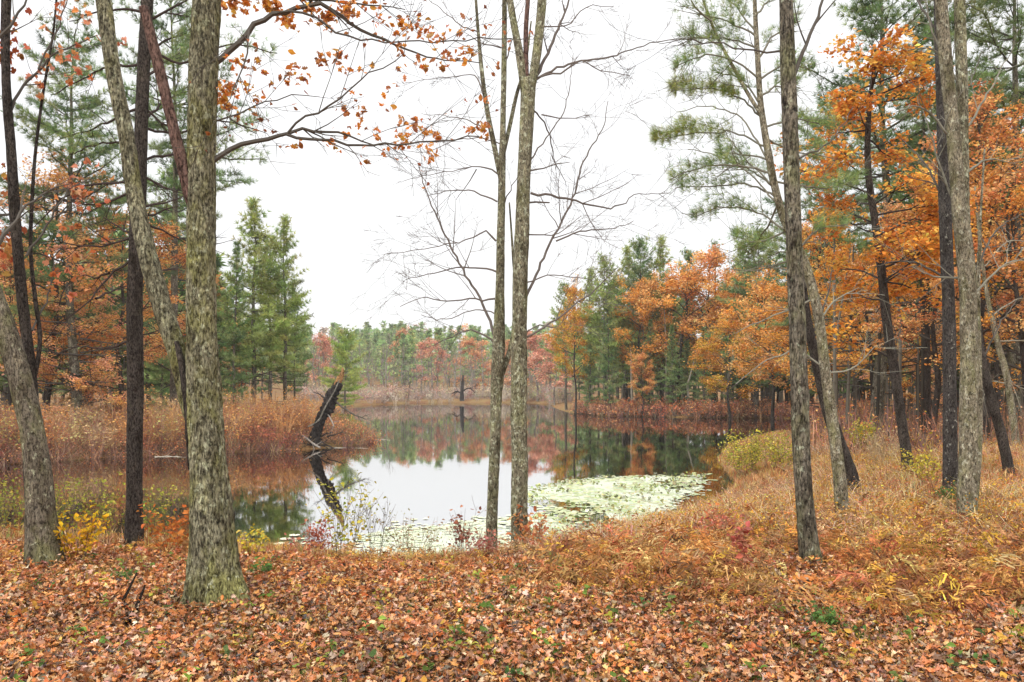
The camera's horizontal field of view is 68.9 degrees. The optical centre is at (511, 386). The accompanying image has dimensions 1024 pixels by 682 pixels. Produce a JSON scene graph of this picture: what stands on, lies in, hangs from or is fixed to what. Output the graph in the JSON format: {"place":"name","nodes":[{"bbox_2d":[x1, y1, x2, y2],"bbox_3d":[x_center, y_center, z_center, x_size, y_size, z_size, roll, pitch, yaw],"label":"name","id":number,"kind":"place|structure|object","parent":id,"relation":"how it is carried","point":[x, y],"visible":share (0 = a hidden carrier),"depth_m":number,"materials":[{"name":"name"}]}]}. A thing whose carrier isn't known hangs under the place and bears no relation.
{"place":"outdoors","nodes":[
{"label":"outdoors","id":0,"kind":"place"},
{"bbox_2d":[84,0,272,410],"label":"pine tree","id":1,"kind":"object","parent":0,"point":[161,147],"visible":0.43,"depth_m":35.70,"materials":[{"name":"green plant"}]},
{"bbox_2d":[0,403,812,552],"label":"pond water","id":2,"kind":"structure","parent":0,"point":[422,461],"depth_m":23.70,"materials":[{"name":"grey liquid"}]},
{"bbox_2d":[298,368,369,448],"bbox_3d":[-7.628,1.015,31.386,3.804,3.621,1.796,0,0,0],"label":"dead snag","id":3,"kind":"object","parent":2,"relation":"in","point":[327,407],"visible":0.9,"depth_m":31.52,"materials":[{"name":"brown wood"}]},
{"bbox_2d":[273,471,711,555],"bbox_3d":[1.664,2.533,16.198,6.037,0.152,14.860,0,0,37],"label":"lily pads","id":4,"kind":"object","parent":2,"relation":"on","point":[634,486],"visible":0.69,"depth_m":16.16,"materials":[{"name":"plant"}]},
{"bbox_2d":[0,354,1023,681],"bbox_3d":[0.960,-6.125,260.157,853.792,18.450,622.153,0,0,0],"label":"ground","id":5,"kind":"structure","parent":0,"point":[560,404],"depth_m":18.66,"materials":[{"name":"brown plant"}]},
{"bbox_2d":[0,468,24,534],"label":"shrub","id":6,"kind":"object","parent":5,"relation":"on","point":[10,504],"visible":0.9,"depth_m":9.57,"materials":[{"name":"green plant"}]},
{"bbox_2d":[0,241,62,416],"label":"maple tree","id":7,"kind":"object","parent":5,"relation":"on","point":[46,376],"visible":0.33,"depth_m":29.98,"materials":[{"name":"orange plant"}]},
{"bbox_2d":[0,0,89,568],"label":"maple tree","id":8,"kind":"object","parent":5,"relation":"on","point":[42,542],"visible":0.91,"depth_m":7.27,"materials":[{"name":"grey plant"}]},
{"bbox_2d":[0,0,126,502],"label":"maple tree","id":9,"kind":"object","parent":5,"relation":"on","point":[14,244],"visible":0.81,"depth_m":8.09,"materials":[{"name":"orange plant"}]},
{"bbox_2d":[15,289,144,421],"bbox_3d":[-17.408,-0.866,30.003,4.815,6.186,5.517,0,0,31],"label":"maple tree","id":10,"kind":"object","parent":5,"relation":"on","point":[80,380],"visible":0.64,"depth_m":29.95,"materials":[{"name":"orange plant"}]},
{"bbox_2d":[53,498,109,561],"bbox_3d":[-4.353,1.470,7.490,0.560,0.694,0.417,0,0,0],"label":"shrub","id":11,"kind":"object","parent":5,"relation":"on","point":[90,529],"visible":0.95,"depth_m":7.49,"materials":[{"name":"yellow plant"}]},
{"bbox_2d":[0,146,163,433],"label":"maple tree","id":12,"kind":"object","parent":5,"relation":"on","point":[64,178],"visible":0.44,"depth_m":30.44,"materials":[{"name":"orange plant"}]},
{"bbox_2d":[55,466,125,539],"bbox_3d":[-5.582,1.657,10.167,1.097,1.169,0.860,0,0,0],"label":"shrub","id":13,"kind":"object","parent":5,"relation":"on","point":[102,505],"visible":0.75,"depth_m":10.13,"materials":[{"name":"green plant"}]},
{"bbox_2d":[0,5,185,424],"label":"pine tree","id":14,"kind":"object","parent":5,"relation":"on","point":[72,340],"visible":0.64,"depth_m":29.52,"materials":[{"name":"green plant"}]},
{"bbox_2d":[0,520,188,568],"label":"dead bracken","id":15,"kind":"object","parent":5,"relation":"on","point":[6,548],"visible":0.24,"depth_m":7.81,"materials":[{"name":"brown plant"}]},
{"bbox_2d":[18,206,185,415],"bbox_3d":[-17.451,-2.870,33.058,7.165,10.437,5.381,0,0,-44],"label":"maple tree","id":16,"kind":"object","parent":5,"relation":"on","point":[155,338],"visible":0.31,"depth_m":33.10,"materials":[{"name":"orange plant"}]},
{"bbox_2d":[0,518,253,556],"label":"dry grass","id":17,"kind":"structure","parent":5,"relation":"on","point":[13,534],"depth_m":9.00,"materials":[{"name":"brown plant"}]},
{"bbox_2d":[0,200,280,415],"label":"woodland","id":18,"kind":"object","parent":5,"relation":"on","point":[3,380],"visible":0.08,"depth_m":47.04,"materials":[{"name":"plant"}]},
{"bbox_2d":[0,388,293,457],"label":"bank thicket","id":19,"kind":"object","parent":5,"relation":"on","point":[76,427],"visible":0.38,"depth_m":28.41,"materials":[{"name":"brown plant"}]},
{"bbox_2d":[144,322,169,423],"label":"pine tree","id":20,"kind":"object","parent":5,"relation":"on","point":[166,373],"visible":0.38,"depth_m":39.74,"materials":[{"name":"plant"}]},
{"bbox_2d":[0,419,315,465],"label":"bank thicket","id":21,"kind":"object","parent":5,"relation":"on","point":[59,454],"visible":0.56,"depth_m":28.19,"materials":[{"name":"brown plant"}]},
{"bbox_2d":[22,0,297,547],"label":"pine tree","id":22,"kind":"object","parent":5,"relation":"on","point":[133,530],"visible":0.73,"depth_m":8.57,"materials":[{"name":"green plant"}]},
{"bbox_2d":[136,497,188,557],"bbox_3d":[-3.636,1.543,8.019,0.698,0.710,0.768,0,0,0],"label":"shrub","id":23,"kind":"object","parent":5,"relation":"on","point":[174,527],"visible":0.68,"depth_m":7.92,"materials":[{"name":"orange plant"}]},
{"bbox_2d":[0,395,325,458],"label":"bank thicket","id":24,"kind":"object","parent":5,"relation":"on","point":[9,430],"visible":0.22,"depth_m":28.96,"materials":[{"name":"brown plant"}]},
{"bbox_2d":[143,480,187,541],"bbox_3d":[-4.817,1.756,10.405,0.920,1.071,0.901,0,0,0],"label":"shrub","id":25,"kind":"object","parent":5,"relation":"on","point":[161,504],"visible":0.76,"depth_m":10.29,"materials":[{"name":"green plant"}]},
{"bbox_2d":[0,403,331,452],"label":"bank thicket","id":26,"kind":"object","parent":5,"relation":"on","point":[143,423],"visible":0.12,"depth_m":28.72,"materials":[{"name":"brown plant"}]},
{"bbox_2d":[122,239,218,370],"bbox_3d":[-16.888,-2.519,36.983,4.648,9.671,3.491,0,0,-4],"label":"maple tree","id":27,"kind":"object","parent":5,"relation":"on","point":[169,290],"visible":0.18,"depth_m":36.93,"materials":[{"name":"orange plant"}]},
{"bbox_2d":[0,405,343,463],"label":"bank thicket","id":28,"kind":"object","parent":5,"relation":"on","point":[240,428],"visible":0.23,"depth_m":29.90,"materials":[{"name":"brown plant"}]},
{"bbox_2d":[115,157,231,374],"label":"pine tree","id":29,"kind":"object","parent":5,"relation":"on","point":[168,205],"visible":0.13,"depth_m":47.49,"materials":[{"name":"green plant"}]},
{"bbox_2d":[0,383,354,457],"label":"bank thicket","id":30,"kind":"object","parent":5,"relation":"on","point":[282,412],"visible":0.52,"depth_m":30.62,"materials":[{"name":"brown plant"}]},
{"bbox_2d":[217,239,259,411],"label":"pine tree","id":31,"kind":"object","parent":5,"relation":"on","point":[233,352],"visible":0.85,"depth_m":44.02,"materials":[{"name":"green plant"}]},
{"bbox_2d":[217,195,302,405],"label":"pine tree","id":32,"kind":"object","parent":5,"relation":"on","point":[254,219],"visible":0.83,"depth_m":45.80,"materials":[{"name":"green plant"}]},
{"bbox_2d":[239,231,315,406],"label":"pine tree","id":33,"kind":"object","parent":5,"relation":"on","point":[279,313],"visible":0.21,"depth_m":52.98,"materials":[{"name":"green plant"}]},
{"bbox_2d":[250,210,315,404],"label":"pine tree","id":34,"kind":"object","parent":5,"relation":"on","point":[284,364],"visible":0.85,"depth_m":46.72,"materials":[{"name":"green plant"}]},
{"bbox_2d":[275,278,314,401],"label":"pine tree","id":35,"kind":"object","parent":5,"relation":"on","point":[301,361],"visible":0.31,"depth_m":55.89,"materials":[{"name":"green plant"}]},
{"bbox_2d":[95,0,537,612],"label":"oak tree","id":36,"kind":"object","parent":5,"relation":"on","point":[213,568],"visible":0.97,"depth_m":5.84,"materials":[{"name":"grey plant"}]},
{"bbox_2d":[293,415,386,446],"bbox_3d":[-8.175,1.930,36.872,5.256,1.520,11.287,0,0,0],"label":"bank thicket","id":37,"kind":"object","parent":5,"relation":"on","point":[353,430],"visible":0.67,"depth_m":34.22,"materials":[{"name":"brown plant"}]},
{"bbox_2d":[318,324,368,407],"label":"pine tree","id":38,"kind":"object","parent":5,"relation":"on","point":[343,349],"visible":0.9,"depth_m":83.62,"materials":[{"name":"green plant"}]},
{"bbox_2d":[305,470,386,553],"bbox_3d":[-2.078,1.625,9.216,0.987,1.186,0.904,0,0,0],"label":"shrub","id":39,"kind":"object","parent":5,"relation":"on","point":[344,527],"visible":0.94,"depth_m":9.13,"materials":[{"name":"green plant"}]},
{"bbox_2d":[241,536,576,575],"bbox_3d":[-1.215,2.070,8.688,4.427,1.022,3.530,0,0,0],"label":"dead bracken","id":40,"kind":"object","parent":5,"relation":"on","point":[391,558],"visible":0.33,"depth_m":7.89,"materials":[{"name":"brown plant"}]},
{"bbox_2d":[237,529,604,560],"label":"dry grass","id":41,"kind":"structure","parent":5,"relation":"on","point":[273,546],"depth_m":8.96,"materials":[{"name":"brown plant"}]},
{"bbox_2d":[245,320,613,393],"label":"hill forest","id":42,"kind":"object","parent":5,"relation":"on","point":[366,334],"visible":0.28,"depth_m":197.48,"materials":[{"name":"green plant"}]},
{"bbox_2d":[411,337,452,388],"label":"maple tree","id":43,"kind":"object","parent":5,"relation":"on","point":[422,349],"visible":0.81,"depth_m":149.77,"materials":[{"name":"orange plant"}]},
{"bbox_2d":[296,380,578,404],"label":"shore scrub","id":44,"kind":"object","parent":5,"relation":"on","point":[532,395],"visible":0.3,"depth_m":119.19,"materials":[{"name":"brown plant"}]},
{"bbox_2d":[350,0,547,549],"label":"maple tree","id":45,"kind":"object","parent":5,"relation":"on","point":[500,362],"visible":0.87,"depth_m":10.38,"materials":[{"name":"grey plant"}]},
{"bbox_2d":[451,334,490,389],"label":"maple tree","id":46,"kind":"object","parent":5,"relation":"on","point":[471,343],"visible":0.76,"depth_m":150.16,"materials":[{"name":"orange plant"}]},
{"bbox_2d":[1,537,1021,681],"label":"seedlings","id":47,"kind":"object","parent":5,"relation":"on","point":[483,604],"visible":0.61,"depth_m":4.91,"materials":[{"name":"green plant"}]},
{"bbox_2d":[0,550,1022,681],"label":"green grass","id":48,"kind":"structure","parent":5,"relation":"on","point":[551,669],"depth_m":4.93,"materials":[{"name":"plant"}]},
{"bbox_2d":[0,442,1023,681],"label":"fallen leaves","id":49,"kind":"object","parent":5,"relation":"on","point":[712,662],"visible":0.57,"depth_m":5.06,"materials":[{"name":"orange plant"}]},
{"bbox_2d":[0,553,1023,681],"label":"dead bracken","id":50,"kind":"object","parent":5,"relation":"on","point":[356,637],"visible":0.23,"depth_m":5.01,"materials":[{"name":"brown plant"}]},
{"bbox_2d":[506,504,548,548],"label":"shrub","id":51,"kind":"object","parent":5,"relation":"on","point":[527,528],"visible":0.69,"depth_m":9.82,"materials":[{"name":"brown plant"}]},
{"bbox_2d":[527,340,576,404],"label":"maple tree","id":52,"kind":"object","parent":5,"relation":"on","point":[538,357],"visible":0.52,"depth_m":99.81,"materials":[{"name":"orange plant"}]},
{"bbox_2d":[543,280,587,409],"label":"pine tree","id":53,"kind":"object","parent":5,"relation":"on","point":[555,313],"visible":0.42,"depth_m":79.84,"materials":[{"name":"green plant"}]},
{"bbox_2d":[542,273,598,413],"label":"oak tree","id":54,"kind":"object","parent":5,"relation":"on","point":[574,315],"visible":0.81,"depth_m":69.44,"materials":[{"name":"orange plant"}]},
{"bbox_2d":[577,325,601,413],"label":"pine tree","id":55,"kind":"object","parent":5,"relation":"on","point":[593,376],"visible":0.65,"depth_m":69.98,"materials":[{"name":"plant"}]},
{"bbox_2d":[570,251,637,405],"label":"pine tree","id":56,"kind":"object","parent":5,"relation":"on","point":[592,316],"visible":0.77,"depth_m":67.54,"materials":[{"name":"green plant"}]},
{"bbox_2d":[594,287,625,412],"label":"pine tree","id":57,"kind":"object","parent":5,"relation":"on","point":[605,364],"visible":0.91,"depth_m":66.70,"materials":[{"name":"plant"}]},
{"bbox_2d":[507,0,727,546],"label":"maple tree","id":58,"kind":"object","parent":5,"relation":"on","point":[520,336],"visible":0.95,"depth_m":10.05,"materials":[{"name":"grey plant"}]},
{"bbox_2d":[607,271,674,400],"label":"oak tree","id":59,"kind":"object","parent":5,"relation":"on","point":[640,293],"visible":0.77,"depth_m":66.69,"materials":[{"name":"orange plant"}]},
{"bbox_2d":[625,353,656,416],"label":"oak tree","id":60,"kind":"object","parent":5,"relation":"on","point":[641,357],"visible":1,"depth_m":64.52,"materials":[{"name":"orange plant"}]},
{"bbox_2d":[612,232,682,401],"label":"pine tree","id":61,"kind":"object","parent":5,"relation":"on","point":[638,245],"visible":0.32,"depth_m":69.48,"materials":[{"name":"green plant"}]},
{"bbox_2d":[629,318,665,407],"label":"pine tree","id":62,"kind":"object","parent":5,"relation":"on","point":[645,395],"visible":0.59,"depth_m":65.97,"materials":[{"name":"green plant"}]},
{"bbox_2d":[633,234,684,403],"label":"pine tree","id":63,"kind":"object","parent":5,"relation":"on","point":[661,264],"visible":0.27,"depth_m":70.43,"materials":[{"name":"green plant"}]},
{"bbox_2d":[660,324,687,407],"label":"pine tree","id":64,"kind":"object","parent":5,"relation":"on","point":[673,371],"visible":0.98,"depth_m":64.77,"materials":[{"name":"green plant"}]},
{"bbox_2d":[615,259,741,402],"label":"oak tree","id":65,"kind":"object","parent":5,"relation":"on","point":[676,285],"visible":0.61,"depth_m":66.50,"materials":[{"name":"orange plant"}]},
{"bbox_2d":[617,429,788,527],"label":"dry grass","id":66,"kind":"structure","parent":5,"relation":"on","point":[750,478],"depth_m":20.83,"materials":[{"name":"brown plant"}]},
{"bbox_2d":[654,244,760,402],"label":"oak tree","id":67,"kind":"object","parent":5,"relation":"on","point":[702,259],"visible":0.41,"depth_m":67.71,"materials":[{"name":"orange plant"}]},
{"bbox_2d":[568,395,870,420],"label":"shore thicket","id":68,"kind":"object","parent":5,"relation":"on","point":[657,409],"visible":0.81,"depth_m":63.43,"materials":[{"name":"brown plant"}]},
{"bbox_2d":[596,0,864,565],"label":"ash tree","id":69,"kind":"object","parent":5,"relation":"on","point":[808,539],"visible":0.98,"depth_m":6.84,"materials":[{"name":"grey plant"}]},
{"bbox_2d":[683,313,778,420],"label":"oak tree","id":70,"kind":"object","parent":5,"relation":"on","point":[712,381],"visible":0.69,"depth_m":56.96,"materials":[{"name":"orange plant"}]},
{"bbox_2d":[713,428,767,477],"bbox_3d":[6.440,1.870,20.928,1.487,1.425,1.416,0,0,34],"label":"shrub","id":71,"kind":"object","parent":5,"relation":"on","point":[754,448],"visible":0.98,"depth_m":20.95,"materials":[{"name":"yellow plant"}]},
{"bbox_2d":[701,265,787,402],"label":"oak tree","id":72,"kind":"object","parent":5,"relation":"on","point":[709,315],"visible":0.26,"depth_m":64.91,"materials":[{"name":"orange plant"}]},
{"bbox_2d":[703,223,788,415],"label":"pine tree","id":73,"kind":"object","parent":5,"relation":"on","point":[743,292],"visible":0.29,"depth_m":61.83,"materials":[{"name":"green plant"}]},
{"bbox_2d":[471,428,1023,553],"bbox_3d":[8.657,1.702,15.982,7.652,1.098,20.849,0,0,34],"label":"grass","id":74,"kind":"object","parent":5,"relation":"on","point":[868,489],"visible":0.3,"depth_m":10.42,"materials":[{"name":"brown plant"}]},
{"bbox_2d":[713,270,807,425],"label":"oak tree","id":75,"kind":"object","parent":5,"relation":"on","point":[763,290],"visible":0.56,"depth_m":49.50,"materials":[{"name":"orange plant"}]},
{"bbox_2d":[503,492,1023,633],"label":"dead bracken","id":76,"kind":"object","parent":5,"relation":"on","point":[695,556],"visible":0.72,"depth_m":6.52,"materials":[{"name":"brown plant"}]},
{"bbox_2d":[515,448,1023,547],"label":"dead bracken","id":77,"kind":"object","parent":5,"relation":"on","point":[940,500],"visible":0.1,"depth_m":10.99,"materials":[{"name":"brown plant"}]},
{"bbox_2d":[629,0,926,518],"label":"pine tree","id":78,"kind":"object","parent":5,"relation":"on","point":[840,487],"visible":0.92,"depth_m":9.74,"materials":[{"name":"green plant"}]},
{"bbox_2d":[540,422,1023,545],"bbox_3d":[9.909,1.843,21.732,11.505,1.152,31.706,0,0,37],"label":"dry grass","id":79,"kind":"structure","parent":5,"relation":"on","point":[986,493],"depth_m":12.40,"materials":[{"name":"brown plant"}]},
{"bbox_2d":[570,250,1003,405],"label":"shore forest","id":80,"kind":"object","parent":5,"relation":"on","point":[764,388],"visible":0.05,"depth_m":77.20,"materials":[{"name":"plant"}]},
{"bbox_2d":[738,261,869,380],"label":"oak tree","id":81,"kind":"object","parent":5,"relation":"on","point":[774,335],"visible":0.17,"depth_m":45.80,"materials":[{"name":"orange plant"}]},
{"bbox_2d":[586,196,1023,435],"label":"woodland poles","id":82,"kind":"object","parent":5,"relation":"on","point":[899,350],"visible":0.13,"depth_m":26.05,"materials":[{"name":"dark bark"}]},
{"bbox_2d":[766,198,862,493],"bbox_3d":[5.170,-0.875,12.731,1.541,5.931,0.874,0,0,0],"label":"broken trunk","id":83,"kind":"object","parent":5,"relation":"on","point":[851,470],"visible":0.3,"depth_m":12.54,"materials":[{"name":"brown plant"}]},
{"bbox_2d":[754,89,882,406],"bbox_3d":[16.864,-6.676,40.214,7.674,18.081,6.852,0,0,20],"label":"pine tree","id":84,"kind":"object","parent":5,"relation":"on","point":[781,255],"visible":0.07,"depth_m":39.88,"materials":[{"name":"green plant"}]},
{"bbox_2d":[763,214,897,395],"bbox_3d":[12.509,-2.514,29.983,4.737,8.952,5.842,0,0,12],"label":"oak tree","id":85,"kind":"object","parent":5,"relation":"on","point":[807,228],"visible":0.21,"depth_m":29.80,"materials":[{"name":"orange plant"}]},
{"bbox_2d":[770,22,984,468],"bbox_3d":[7.801,-2.593,15.594,4.239,9.250,3.954,0,0,-44],"label":"oak tree","id":86,"kind":"object","parent":5,"relation":"on","point":[842,107],"visible":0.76,"depth_m":15.13,"materials":[{"name":"orange plant"}]},
{"bbox_2d":[809,246,958,406],"bbox_3d":[12.944,-1.731,27.255,5.144,7.094,4.171,0,0,-19],"label":"oak tree","id":87,"kind":"object","parent":5,"relation":"on","point":[871,360],"visible":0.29,"depth_m":27.08,"materials":[{"name":"orange plant"}]},
{"bbox_2d":[756,0,1023,429],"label":"pine tree","id":88,"kind":"object","parent":5,"relation":"on","point":[867,9],"visible":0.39,"depth_m":25.70,"materials":[{"name":"green plant"}]},
{"bbox_2d":[779,165,1023,416],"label":"woodland","id":89,"kind":"object","parent":5,"relation":"on","point":[859,395],"visible":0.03,"depth_m":41.55,"materials":[{"name":"orange plant"}]},
{"bbox_2d":[780,394,1023,456],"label":"woodland thicket","id":90,"kind":"object","parent":5,"relation":"on","point":[865,416],"visible":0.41,"depth_m":22.61,"materials":[{"name":"brown plant"}]},
{"bbox_2d":[901,80,930,434],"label":"maple tree","id":91,"kind":"object","parent":5,"relation":"on","point":[927,382],"visible":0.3,"depth_m":24.92,"materials":[{"name":"brown plant"}]},
{"bbox_2d":[859,264,986,422],"bbox_3d":[18.111,-2.188,33.522,5.580,8.133,4.869,0,0,-12],"label":"oak tree","id":92,"kind":"object","parent":5,"relation":"on","point":[912,357],"visible":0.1,"depth_m":32.85,"materials":[{"name":"orange plant"}]},
{"bbox_2d":[834,153,1023,435],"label":"oak tree","id":93,"kind":"object","parent":5,"relation":"on","point":[934,343],"visible":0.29,"depth_m":23.83,"materials":[{"name":"orange plant"}]},
{"bbox_2d":[837,0,1023,420],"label":"pine tree","id":94,"kind":"object","parent":5,"relation":"on","point":[903,202],"visible":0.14,"depth_m":35.68,"materials":[{"name":"green plant"}]},
{"bbox_2d":[864,0,1004,495],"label":"maple tree","id":95,"kind":"object","parent":5,"relation":"on","point":[950,438],"visible":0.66,"depth_m":11.14,"materials":[{"name":"grey plant"}]},
{"bbox_2d":[863,0,1023,522],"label":"maple tree","id":96,"kind":"object","parent":5,"relation":"on","point":[956,132],"visible":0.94,"depth_m":9.14,"materials":[{"name":"grey plant"}]},
{"bbox_2d":[880,0,1023,432],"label":"pine tree","id":97,"kind":"object","parent":5,"relation":"on","point":[1015,22],"visible":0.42,"depth_m":24.71,"materials":[{"name":"green plant"}]},
{"bbox_2d":[889,78,1023,441],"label":"oak tree","id":98,"kind":"object","parent":5,"relation":"on","point":[1006,134],"visible":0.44,"depth_m":21.62,"materials":[{"name":"orange plant"}]},
{"bbox_2d":[890,161,1023,479],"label":"maple tree","id":99,"kind":"object","parent":5,"relation":"on","point":[1001,434],"visible":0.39,"depth_m":13.54,"materials":[{"name":"grey plant"}]},
{"bbox_2d":[918,152,1023,402],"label":"oak tree","id":100,"kind":"object","parent":5,"relation":"on","point":[1019,197],"visible":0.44,"depth_m":21.19,"materials":[{"name":"orange plant"}]},
{"bbox_2d":[974,186,1023,449],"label":"birch tree","id":101,"kind":"object","parent":5,"relation":"on","point":[1007,383],"visible":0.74,"depth_m":19.95,"materials":[{"name":"grey plant"}]},
{"bbox_2d":[0,0,1023,351],"label":"sky","id":102,"kind":"structure","parent":0,"point":[329,199],"materials":[{"name":"white"}]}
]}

